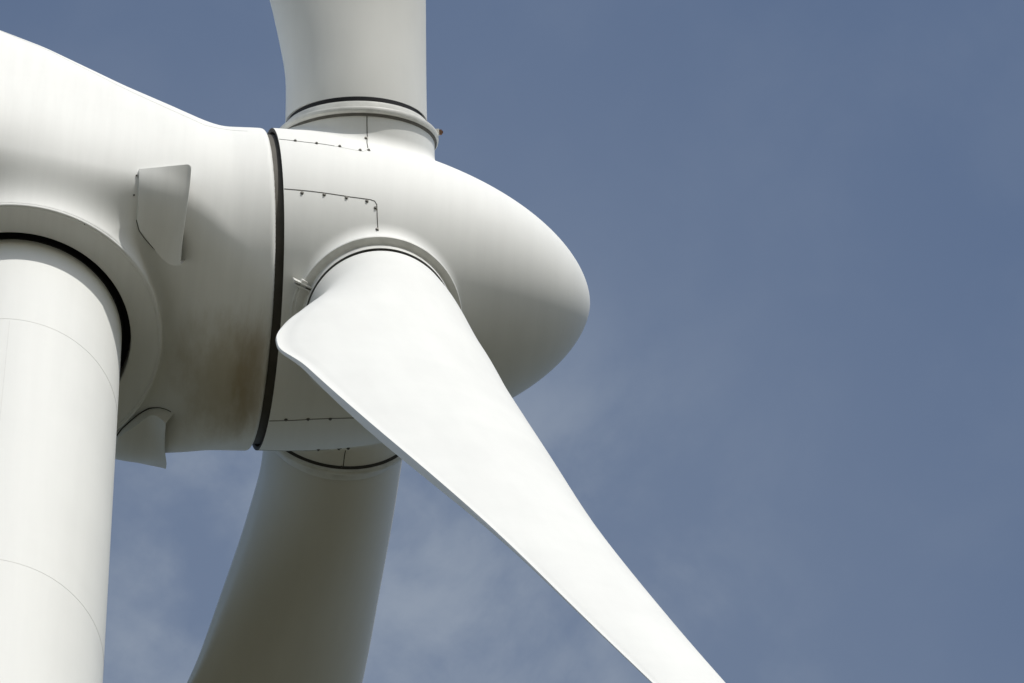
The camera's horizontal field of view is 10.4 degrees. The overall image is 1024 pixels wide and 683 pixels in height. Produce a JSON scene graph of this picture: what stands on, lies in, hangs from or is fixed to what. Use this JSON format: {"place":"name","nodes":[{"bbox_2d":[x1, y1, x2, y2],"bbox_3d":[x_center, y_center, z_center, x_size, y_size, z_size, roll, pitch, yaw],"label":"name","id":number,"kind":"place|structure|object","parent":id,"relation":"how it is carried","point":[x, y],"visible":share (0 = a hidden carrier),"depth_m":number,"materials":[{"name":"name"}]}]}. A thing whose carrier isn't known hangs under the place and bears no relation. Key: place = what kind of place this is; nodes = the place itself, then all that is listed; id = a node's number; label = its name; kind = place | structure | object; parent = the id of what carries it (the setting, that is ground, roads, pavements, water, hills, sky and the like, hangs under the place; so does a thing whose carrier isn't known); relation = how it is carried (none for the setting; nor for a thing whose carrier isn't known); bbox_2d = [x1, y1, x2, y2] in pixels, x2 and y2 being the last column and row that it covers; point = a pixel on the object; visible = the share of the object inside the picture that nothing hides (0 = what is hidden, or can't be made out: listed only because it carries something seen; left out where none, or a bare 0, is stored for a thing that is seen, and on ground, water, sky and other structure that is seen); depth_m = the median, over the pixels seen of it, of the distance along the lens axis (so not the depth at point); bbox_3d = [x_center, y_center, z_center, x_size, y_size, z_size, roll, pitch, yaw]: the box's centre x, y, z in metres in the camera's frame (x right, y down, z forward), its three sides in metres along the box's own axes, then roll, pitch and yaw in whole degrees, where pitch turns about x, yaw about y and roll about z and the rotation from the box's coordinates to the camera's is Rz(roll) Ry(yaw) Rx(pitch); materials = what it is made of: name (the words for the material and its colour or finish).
{"place":"outdoors","nodes":[
{"label":"outdoors","id":0,"kind":"place"},
{"bbox_2d":[0,0,1023,682],"label":"sky","id":1,"kind":"structure","parent":0,"point":[788,399],"materials":[{"name":"blue"}]},
{"label":"ground","id":2,"kind":"structure","parent":0,"visible":0},
{"bbox_2d":[0,0,724,682],"bbox_3d":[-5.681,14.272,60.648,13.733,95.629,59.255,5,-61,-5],"label":"wind turbine","id":3,"kind":"object","parent":2,"relation":"on","point":[338,296],"visible":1,"depth_m":72.80,"materials":[{"name":"paint"}]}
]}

